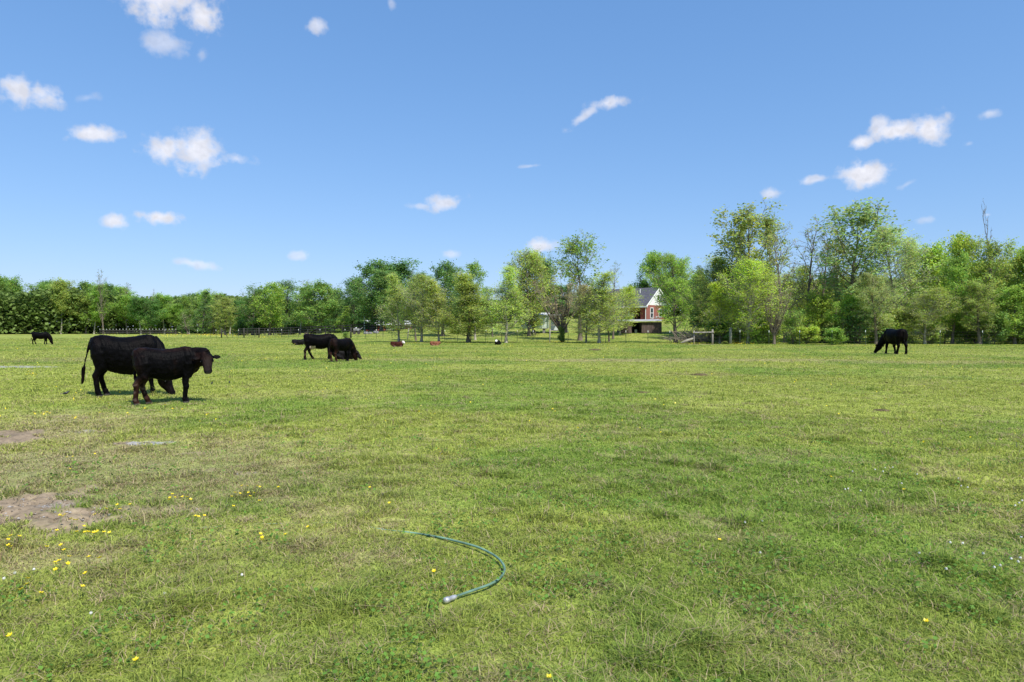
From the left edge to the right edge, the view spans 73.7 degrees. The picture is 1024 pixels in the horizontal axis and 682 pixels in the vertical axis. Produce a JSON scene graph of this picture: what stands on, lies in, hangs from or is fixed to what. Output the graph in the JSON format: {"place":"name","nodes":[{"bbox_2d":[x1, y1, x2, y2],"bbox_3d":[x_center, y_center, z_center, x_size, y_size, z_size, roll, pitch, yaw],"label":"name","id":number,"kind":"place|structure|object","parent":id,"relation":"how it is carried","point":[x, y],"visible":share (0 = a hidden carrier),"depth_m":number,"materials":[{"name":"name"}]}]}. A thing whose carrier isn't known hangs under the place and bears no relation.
{"place":"outdoors","nodes":[
{"label":"outdoors","id":0,"kind":"place"},
{"bbox_2d":[0,519,1023,681],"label":"grass","id":1,"kind":"structure","parent":0,"point":[682,630],"depth_m":3.53,"materials":[{"name":"green plant"}]},
{"bbox_2d":[0,316,1023,681],"bbox_3d":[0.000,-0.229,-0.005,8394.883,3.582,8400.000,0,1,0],"label":"ground","id":2,"kind":"structure","parent":0,"point":[42,498],"depth_m":5.60,"materials":[{"name":"green plant"}]},
{"bbox_2d":[4,274,24,328],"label":"tree","id":3,"kind":"object","parent":2,"relation":"on","point":[12,283],"visible":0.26,"depth_m":155.68,"materials":[{"name":"green plant"}]},
{"bbox_2d":[48,276,76,333],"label":"tree","id":4,"kind":"object","parent":2,"relation":"on","point":[65,293],"visible":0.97,"depth_m":148.83,"materials":[{"name":"green plant"}]},
{"bbox_2d":[67,292,108,333],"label":"tree","id":5,"kind":"object","parent":2,"relation":"on","point":[78,299],"visible":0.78,"depth_m":151.25,"materials":[{"name":"green plant"}]},
{"bbox_2d":[79,284,111,333],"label":"tree","id":6,"kind":"object","parent":2,"relation":"on","point":[95,316],"visible":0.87,"depth_m":150.90,"materials":[{"name":"green plant"}]},
{"bbox_2d":[101,282,117,333],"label":"tree","id":7,"kind":"object","parent":2,"relation":"on","point":[112,289],"visible":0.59,"depth_m":154.59,"materials":[{"name":"green plant"}]},
{"bbox_2d":[106,293,142,333],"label":"tree","id":8,"kind":"object","parent":2,"relation":"on","point":[123,301],"visible":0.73,"depth_m":150.61,"materials":[{"name":"green plant"}]},
{"bbox_2d":[1,442,254,536],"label":"dirt patch","id":9,"kind":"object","parent":2,"relation":"on","point":[83,518],"depth_m":5.60,"materials":[{"name":"brown soil"}]},
{"bbox_2d":[81,334,175,396],"bbox_3d":[-8.434,0.543,15.166,1.884,1.383,0.891,0,1,-8],"label":"cow","id":10,"kind":"object","parent":2,"relation":"on","point":[111,353],"visible":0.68,"depth_m":14.83},
{"bbox_2d":[123,295,152,333],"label":"tree","id":11,"kind":"object","parent":2,"relation":"on","point":[137,302],"visible":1,"depth_m":147.77,"materials":[{"name":"green plant"}]},
{"bbox_2d":[100,329,175,334],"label":"post fence","id":12,"kind":"object","parent":2,"relation":"on","point":[139,330],"visible":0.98,"depth_m":140.87,"materials":[{"name":"brown wood"}]},
{"bbox_2d":[134,297,167,333],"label":"tree","id":13,"kind":"object","parent":2,"relation":"on","point":[152,311],"visible":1,"depth_m":148.15,"materials":[{"name":"green plant"}]},
{"bbox_2d":[151,292,175,333],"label":"tree","id":14,"kind":"object","parent":2,"relation":"on","point":[162,299],"visible":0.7,"depth_m":155.21,"materials":[{"name":"green plant"}]},
{"bbox_2d":[163,303,182,333],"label":"tree","id":15,"kind":"object","parent":2,"relation":"on","point":[177,308],"visible":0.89,"depth_m":152.27,"materials":[{"name":"green plant"}]},
{"bbox_2d":[131,346,220,404],"bbox_3d":[-6.654,0.676,13.592,1.608,1.150,0.733,0,1,-15],"label":"calf","id":16,"kind":"object","parent":2,"relation":"on","point":[185,363],"visible":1,"depth_m":13.39},
{"bbox_2d":[177,294,200,333],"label":"tree","id":17,"kind":"object","parent":2,"relation":"on","point":[185,301],"visible":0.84,"depth_m":146.24,"materials":[{"name":"green plant"}]},
{"bbox_2d":[189,290,217,334],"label":"tree","id":18,"kind":"object","parent":2,"relation":"on","point":[204,317],"visible":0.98,"depth_m":135.90,"materials":[{"name":"green plant"}]},
{"bbox_2d":[201,294,222,334],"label":"tree","id":19,"kind":"object","parent":2,"relation":"on","point":[213,328],"visible":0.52,"depth_m":139.55,"materials":[{"name":"green plant"}]},
{"bbox_2d":[206,297,245,334],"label":"tree","id":20,"kind":"object","parent":2,"relation":"on","point":[223,301],"visible":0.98,"depth_m":133.06,"materials":[{"name":"green plant"}]},
{"bbox_2d":[235,283,268,334],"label":"tree","id":21,"kind":"object","parent":2,"relation":"on","point":[248,301],"visible":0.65,"depth_m":125.57,"materials":[{"name":"green plant"}]},
{"bbox_2d":[154,327,376,338],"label":"wire fence","id":22,"kind":"object","parent":2,"relation":"on","point":[210,335],"visible":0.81,"depth_m":90.06,"materials":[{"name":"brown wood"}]},
{"bbox_2d":[244,281,288,334],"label":"tree","id":23,"kind":"object","parent":2,"relation":"on","point":[275,292],"visible":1,"depth_m":122.80,"materials":[{"name":"green plant"}]},
{"bbox_2d":[273,277,300,334],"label":"tree","id":24,"kind":"object","parent":2,"relation":"on","point":[287,284],"visible":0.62,"depth_m":130.97,"materials":[{"name":"green plant"}]},
{"bbox_2d":[283,285,313,333],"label":"tree","id":25,"kind":"object","parent":2,"relation":"on","point":[299,306],"visible":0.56,"depth_m":121.97,"materials":[{"name":"green plant"}]},
{"bbox_2d":[293,278,348,333],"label":"tree","id":26,"kind":"object","parent":2,"relation":"on","point":[325,305],"visible":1,"depth_m":115.08,"materials":[{"name":"green plant"}]},
{"bbox_2d":[303,329,338,359],"bbox_3d":[-8.719,0.192,31.518,1.773,1.452,0.672,0,1,-12],"label":"cow","id":27,"kind":"object","parent":2,"relation":"on","point":[315,341],"visible":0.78,"depth_m":31.23},
{"bbox_2d":[238,320,444,335],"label":"board fence","id":28,"kind":"object","parent":2,"relation":"on","point":[325,331],"visible":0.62,"depth_m":114.96,"materials":[{"name":"brown wood"}]},
{"bbox_2d":[328,338,357,361],"bbox_3d":[-7.418,0.399,29.961,0.575,1.073,1.634,1,1,32],"label":"cow","id":29,"kind":"object","parent":2,"relation":"on","point":[346,346],"visible":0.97,"depth_m":29.70},
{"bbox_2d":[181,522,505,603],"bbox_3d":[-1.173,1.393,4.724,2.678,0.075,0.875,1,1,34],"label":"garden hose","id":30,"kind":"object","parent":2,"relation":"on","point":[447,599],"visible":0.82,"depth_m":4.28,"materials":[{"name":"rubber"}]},
{"bbox_2d":[334,305,352,332],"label":"tree","id":31,"kind":"object","parent":2,"relation":"on","point":[345,313],"visible":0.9,"depth_m":111.97,"materials":[{"name":"green plant"}]},
{"bbox_2d":[338,276,368,331],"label":"tree","id":32,"kind":"object","parent":2,"relation":"on","point":[349,302],"visible":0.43,"depth_m":129.24,"materials":[{"name":"green plant"}]},
{"bbox_2d":[337,257,400,330],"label":"tree","id":33,"kind":"object","parent":2,"relation":"on","point":[368,271],"visible":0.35,"depth_m":116.11,"materials":[{"name":"green plant"}]},
{"bbox_2d":[348,265,407,330],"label":"tree","id":34,"kind":"object","parent":2,"relation":"on","point":[378,281],"visible":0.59,"depth_m":108.75,"materials":[{"name":"green plant"}]},
{"bbox_2d":[368,283,411,330],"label":"tree","id":35,"kind":"object","parent":2,"relation":"on","point":[380,302],"visible":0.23,"depth_m":106.78,"materials":[{"name":"green plant"}]},
{"bbox_2d":[373,272,423,341],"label":"tree","id":36,"kind":"object","parent":2,"relation":"on","point":[391,281],"visible":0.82,"depth_m":68.43,"materials":[{"name":"green plant"}]},
{"bbox_2d":[379,256,429,328],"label":"tree","id":37,"kind":"object","parent":2,"relation":"on","point":[405,273],"visible":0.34,"depth_m":118.85,"materials":[{"name":"green plant"}]},
{"bbox_2d":[388,272,456,341],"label":"tree","id":38,"kind":"object","parent":2,"relation":"on","point":[419,282],"visible":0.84,"depth_m":66.96,"materials":[{"name":"green plant"}]},
{"bbox_2d":[414,279,464,340],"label":"tree","id":39,"kind":"object","parent":2,"relation":"on","point":[434,305],"visible":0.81,"depth_m":66.50,"materials":[{"name":"green plant"}]},
{"bbox_2d":[419,259,462,335],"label":"tree","id":40,"kind":"object","parent":2,"relation":"on","point":[448,281],"visible":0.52,"depth_m":84.91,"materials":[{"name":"green plant"}]},
{"bbox_2d":[434,271,502,342],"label":"tree","id":41,"kind":"object","parent":2,"relation":"on","point":[469,298],"visible":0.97,"depth_m":65.43,"materials":[{"name":"green plant"}]},
{"bbox_2d":[450,258,488,339],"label":"tree","id":42,"kind":"object","parent":2,"relation":"on","point":[474,267],"visible":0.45,"depth_m":75.94,"materials":[{"name":"green plant"}]},
{"bbox_2d":[471,265,534,342],"bbox_3d":[-0.946,-3.533,64.799,6.448,7.697,7.924,0,1,9],"label":"tree","id":43,"kind":"object","parent":2,"relation":"on","point":[509,285],"visible":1,"depth_m":64.91,"materials":[{"name":"green plant"}]},
{"bbox_2d":[0,276,1019,333],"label":"woods","id":44,"kind":"object","parent":2,"relation":"on","point":[16,320],"visible":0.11,"depth_m":150.92,"materials":[{"name":"green plant"}]},
{"bbox_2d":[0,334,1020,441],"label":"buttercups","id":45,"kind":"object","parent":2,"relation":"on","point":[528,381],"visible":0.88,"depth_m":23.50,"materials":[{"name":"yellow plant"}]},
{"bbox_2d":[0,424,1023,681],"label":"clover leaves","id":46,"kind":"object","parent":2,"relation":"on","point":[872,518],"visible":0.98,"depth_m":3.99,"materials":[{"name":"green plant"}]},
{"bbox_2d":[498,244,554,335],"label":"tree","id":47,"kind":"object","parent":2,"relation":"on","point":[530,269],"visible":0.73,"depth_m":83.77,"materials":[{"name":"green plant"}]},
{"bbox_2d":[515,245,561,334],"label":"tree","id":48,"kind":"object","parent":2,"relation":"on","point":[552,291],"visible":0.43,"depth_m":86.37,"materials":[{"name":"green plant"}]},
{"bbox_2d":[521,313,567,332],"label":"house","id":49,"kind":"structure","parent":2,"relation":"on","point":[546,320],"depth_m":88.74,"materials":[{"name":"white"}]},
{"bbox_2d":[531,271,592,341],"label":"tree","id":50,"kind":"object","parent":2,"relation":"on","point":[556,320],"visible":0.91,"depth_m":67.66,"materials":[{"name":"green plant"}]},
{"bbox_2d":[547,230,609,340],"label":"tree","id":51,"kind":"object","parent":2,"relation":"on","point":[573,248],"visible":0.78,"depth_m":73.77,"materials":[{"name":"green plant"}]},
{"bbox_2d":[565,283,609,342],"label":"tree","id":52,"kind":"object","parent":2,"relation":"on","point":[583,290],"visible":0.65,"depth_m":65.24,"materials":[{"name":"green plant"}]},
{"bbox_2d":[565,271,634,342],"bbox_3d":[8.316,-3.121,64.355,6.967,6.883,8.651,-1,1,-39],"label":"tree","id":53,"kind":"object","parent":2,"relation":"on","point":[603,294],"visible":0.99,"depth_m":63.20,"materials":[{"name":"green plant"}]},
{"bbox_2d":[603,286,646,334],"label":"tree","id":54,"kind":"object","parent":2,"relation":"on","point":[629,296],"visible":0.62,"depth_m":83.33,"materials":[{"name":"green plant"}]},
{"bbox_2d":[589,287,671,319],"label":"brick house","id":55,"kind":"structure","parent":2,"relation":"on","point":[649,311],"depth_m":108.28,"materials":[{"name":"red brick"}]},
{"bbox_2d":[617,319,661,332],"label":"shed","id":56,"kind":"structure","parent":2,"relation":"on","point":[648,327],"depth_m":86.69,"materials":[{"name":"brown wood"}]},
{"bbox_2d":[627,249,677,304],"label":"tree","id":57,"kind":"object","parent":2,"relation":"on","point":[651,264],"visible":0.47,"depth_m":117.15,"materials":[{"name":"green plant"}]},
{"bbox_2d":[635,251,702,342],"bbox_3d":[15.074,-4.244,65.186,6.303,9.144,5.456,-1,1,-33],"label":"tree","id":58,"kind":"object","parent":2,"relation":"on","point":[679,267],"visible":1,"depth_m":64.95,"materials":[{"name":"green plant"}]},
{"bbox_2d":[678,269,711,328],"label":"tree","id":59,"kind":"object","parent":2,"relation":"on","point":[687,297],"visible":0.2,"depth_m":83.48,"materials":[{"name":"green plant"}]},
{"bbox_2d":[660,322,735,341],"bbox_3d":[17.111,-0.921,63.329,7.294,2.134,5.207,0,1,0],"label":"brush pile","id":60,"kind":"object","parent":2,"relation":"on","point":[701,338],"visible":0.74,"depth_m":62.64,"materials":[{"name":"brown wood"}]},
{"bbox_2d":[682,262,730,326],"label":"tree","id":61,"kind":"object","parent":2,"relation":"on","point":[717,268],"visible":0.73,"depth_m":73.80,"materials":[{"name":"green plant"}]},
{"bbox_2d":[693,281,742,343],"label":"tree","id":62,"kind":"object","parent":2,"relation":"on","point":[715,303],"visible":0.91,"depth_m":61.50,"materials":[{"name":"green plant"}]},
{"bbox_2d":[702,320,737,343],"bbox_3d":[18.970,-0.865,62.070,3.276,2.583,3.167,1,1,25],"label":"shrub","id":63,"kind":"object","parent":2,"relation":"on","point":[726,336],"visible":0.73,"depth_m":61.55,"materials":[{"name":"green plant"}]},
{"bbox_2d":[677,254,765,324],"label":"tree","id":64,"kind":"object","parent":2,"relation":"on","point":[715,260],"visible":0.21,"depth_m":77.40,"materials":[{"name":"green plant"}]},
{"bbox_2d":[716,225,751,312],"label":"tree","id":65,"kind":"object","parent":2,"relation":"on","point":[742,232],"visible":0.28,"depth_m":75.66,"materials":[{"name":"green plant"}]},
{"bbox_2d":[704,197,790,339],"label":"tree","id":66,"kind":"object","parent":2,"relation":"on","point":[742,223],"visible":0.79,"depth_m":71.41,"materials":[{"name":"green plant"}]},
{"bbox_2d":[743,324,771,343],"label":"shrub","id":67,"kind":"object","parent":2,"relation":"on","point":[758,335],"visible":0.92,"depth_m":60.69,"materials":[{"name":"green plant"}]},
{"bbox_2d":[712,256,805,343],"bbox_3d":[20.918,-3.496,60.468,8.179,7.764,7.120,-1,1,-30],"label":"tree","id":68,"kind":"object","parent":2,"relation":"on","point":[749,263],"visible":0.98,"depth_m":59.86,"materials":[{"name":"green plant"}]},
{"bbox_2d":[752,318,776,343],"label":"shrub","id":69,"kind":"object","parent":2,"relation":"on","point":[761,322],"visible":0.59,"depth_m":61.02,"materials":[{"name":"green plant"}]},
{"bbox_2d":[754,211,794,338],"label":"tree","id":70,"kind":"object","parent":2,"relation":"on","point":[767,221],"visible":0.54,"depth_m":75.08,"materials":[{"name":"green plant"}]},
{"bbox_2d":[761,286,793,343],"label":"tree","id":71,"kind":"object","parent":2,"relation":"on","point":[775,327],"visible":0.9,"depth_m":59.75,"materials":[{"name":"green plant"}]},
{"bbox_2d":[764,224,807,342],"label":"tree","id":72,"kind":"object","parent":2,"relation":"on","point":[779,281],"visible":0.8,"depth_m":66.04,"materials":[{"name":"green plant"}]},
{"bbox_2d":[781,307,808,343],"bbox_3d":[25.029,-1.137,60.073,2.829,3.643,2.221,0,1,11],"label":"shrub","id":73,"kind":"object","parent":2,"relation":"on","point":[791,321],"visible":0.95,"depth_m":60.01,"materials":[{"name":"green plant"}]},
{"bbox_2d":[764,264,827,337],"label":"tree","id":74,"kind":"object","parent":2,"relation":"on","point":[802,273],"visible":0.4,"depth_m":71.93,"materials":[{"name":"green plant"}]},
{"bbox_2d":[782,214,829,341],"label":"tree","id":75,"kind":"object","parent":2,"relation":"on","point":[809,271],"visible":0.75,"depth_m":68.17,"materials":[{"name":"green plant"}]},
{"bbox_2d":[791,325,822,343],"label":"shrub","id":76,"kind":"object","parent":2,"relation":"on","point":[811,331],"visible":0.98,"depth_m":59.41,"materials":[{"name":"green plant"}]},
{"bbox_2d":[795,288,839,342],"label":"tree","id":77,"kind":"object","parent":2,"relation":"on","point":[821,302],"visible":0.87,"depth_m":64.04,"materials":[{"name":"green plant"}]},
{"bbox_2d":[802,219,843,334],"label":"tree","id":78,"kind":"object","parent":2,"relation":"on","point":[818,257],"visible":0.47,"depth_m":70.07,"materials":[{"name":"green plant"}]},
{"bbox_2d":[821,326,848,344],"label":"shrub","id":79,"kind":"object","parent":2,"relation":"on","point":[833,337],"visible":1,"depth_m":57.07,"materials":[{"name":"green plant"}]},
{"bbox_2d":[814,237,860,323],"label":"tree","id":80,"kind":"object","parent":2,"relation":"on","point":[837,248],"visible":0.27,"depth_m":71.27,"materials":[{"name":"green plant"}]},
{"bbox_2d":[834,316,858,343],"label":"shrub","id":81,"kind":"object","parent":2,"relation":"on","point":[845,330],"visible":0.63,"depth_m":61.24,"materials":[{"name":"green plant"}]},
{"bbox_2d":[825,291,870,338],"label":"tree","id":82,"kind":"object","parent":2,"relation":"on","point":[849,299],"visible":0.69,"depth_m":61.48,"materials":[{"name":"green plant"}]},
{"bbox_2d":[802,197,916,340],"bbox_3d":[31.901,-6.602,63.462,9.228,14.036,9.387,0,1,14],"label":"tree","id":83,"kind":"object","parent":2,"relation":"on","point":[868,218],"visible":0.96,"depth_m":62.85,"materials":[{"name":"green plant"}]},
{"bbox_2d":[837,309,888,343],"bbox_3d":[31.430,-1.124,61.084,4.589,3.523,3.459,0,1,-12],"label":"shrub","id":84,"kind":"object","parent":2,"relation":"on","point":[862,329],"visible":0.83,"depth_m":60.70,"materials":[{"name":"green plant"}]},
{"bbox_2d":[845,270,902,343],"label":"tree","id":85,"kind":"object","parent":2,"relation":"on","point":[869,278],"visible":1,"depth_m":59.49,"materials":[{"name":"green plant"}]},
{"bbox_2d":[866,311,908,343],"bbox_3d":[34.424,-1.207,62.066,3.621,3.374,3.822,0,1,-10],"label":"shrub","id":86,"kind":"object","parent":2,"relation":"on","point":[894,327],"visible":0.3,"depth_m":61.57,"materials":[{"name":"green plant"}]},
{"bbox_2d":[874,328,907,353],"bbox_3d":[21.431,0.009,38.565,0.828,1.454,2.410,0,1,-8],"label":"cow","id":87,"kind":"object","parent":2,"relation":"on","point":[895,337],"visible":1,"depth_m":38.01},
{"bbox_2d":[839,224,952,321],"bbox_3d":[36.393,-5.423,65.574,9.826,11.520,8.663,0,1,9],"label":"tree","id":88,"kind":"object","parent":2,"relation":"on","point":[905,248],"visible":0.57,"depth_m":64.38,"materials":[{"name":"green plant"}]},
{"bbox_2d":[891,305,920,343],"bbox_3d":[35.601,-1.462,61.840,2.753,3.952,3.007,0,1,17],"label":"shrub","id":89,"kind":"object","parent":2,"relation":"on","point":[897,313],"visible":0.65,"depth_m":61.58,"materials":[{"name":"green plant"}]},
{"bbox_2d":[876,235,936,339],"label":"tree","id":90,"kind":"object","parent":2,"relation":"on","point":[903,291],"visible":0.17,"depth_m":73.50,"materials":[{"name":"green plant"}]},
{"bbox_2d":[915,323,945,343],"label":"shrub","id":91,"kind":"object","parent":2,"relation":"on","point":[936,338],"visible":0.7,"depth_m":61.37,"materials":[{"name":"green plant"}]},
{"bbox_2d":[903,237,962,341],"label":"tree","id":92,"kind":"object","parent":2,"relation":"on","point":[936,250],"visible":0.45,"depth_m":65.53,"materials":[{"name":"green plant"}]},
{"bbox_2d":[900,286,966,343],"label":"tree","id":93,"kind":"object","parent":2,"relation":"on","point":[936,292],"visible":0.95,"depth_m":60.63,"materials":[{"name":"green plant"}]},
{"bbox_2d":[932,317,961,343],"bbox_3d":[40.087,-0.831,62.959,3.181,2.738,2.430,-1,1,-25],"label":"shrub","id":94,"kind":"object","parent":2,"relation":"on","point":[946,335],"visible":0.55,"depth_m":62.63,"materials":[{"name":"green plant"}]},
{"bbox_2d":[932,245,983,343],"bbox_3d":[40.126,-4.156,61.473,4.211,9.095,3.886,1,1,28],"label":"tree","id":95,"kind":"object","parent":2,"relation":"on","point":[958,266],"visible":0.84,"depth_m":61.09,"materials":[{"name":"green plant"}]},
{"bbox_2d":[943,314,983,343],"bbox_3d":[41.372,-1.130,62.933,3.577,3.169,3.548,-1,1,-37],"label":"shrub","id":96,"kind":"object","parent":2,"relation":"on","point":[958,337],"visible":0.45,"depth_m":62.37,"materials":[{"name":"green plant"}]},
{"bbox_2d":[936,230,994,341],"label":"tree","id":97,"kind":"object","parent":2,"relation":"on","point":[957,244],"visible":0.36,"depth_m":67.40,"materials":[{"name":"green plant"}]},
{"bbox_2d":[939,279,1011,343],"bbox_3d":[40.813,-2.615,60.353,5.595,6.015,4.526,0,1,-6],"label":"tree","id":98,"kind":"object","parent":2,"relation":"on","point":[977,311],"visible":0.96,"depth_m":59.96,"materials":[{"name":"green plant"}]},
{"bbox_2d":[964,234,1022,338],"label":"tree","id":99,"kind":"object","parent":2,"relation":"on","point":[989,251],"visible":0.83,"depth_m":65.48,"materials":[{"name":"green plant"}]},
{"bbox_2d":[976,308,1012,343],"bbox_3d":[42.310,-1.193,59.868,2.784,3.455,2.814,1,2,40],"label":"shrub","id":100,"kind":"object","parent":2,"relation":"on","point":[1000,333],"visible":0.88,"depth_m":59.48,"materials":[{"name":"green plant"}]},
{"bbox_2d":[987,236,1023,312],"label":"tree","id":101,"kind":"object","parent":2,"relation":"on","point":[1020,263],"visible":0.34,"depth_m":67.54,"materials":[{"name":"green plant"}]},
{"bbox_2d":[991,282,1023,343],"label":"tree","id":102,"kind":"object","parent":2,"relation":"on","point":[1015,293],"visible":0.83,"depth_m":59.61,"materials":[{"name":"green plant"}]},
{"bbox_2d":[0,400,1023,487],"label":"grass","id":103,"kind":"structure","parent":0,"point":[926,428],"depth_m":9.36,"materials":[{"name":"green plant"}]},
{"bbox_2d":[0,368,1023,425],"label":"grass","id":104,"kind":"structure","parent":0,"point":[889,382],"depth_m":15.95,"materials":[{"name":"green plant"}]},
{"bbox_2d":[0,350,1023,379],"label":"grass","id":105,"kind":"structure","parent":0,"point":[520,357],"depth_m":28.81,"materials":[{"name":"green plant"}]},
{"bbox_2d":[0,341,1023,356],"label":"grass","id":106,"kind":"structure","parent":0,"point":[73,348],"depth_m":49.74,"materials":[{"name":"green plant"}]},
{"bbox_2d":[0,319,1023,344],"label":"grass","id":107,"kind":"structure","parent":0,"point":[197,339],"depth_m":81.21,"materials":[{"name":"green plant"}]},
{"bbox_2d":[0,0,1023,311],"label":"sky","id":108,"kind":"structure","parent":0,"point":[168,147],"materials":[{"name":"blue"}]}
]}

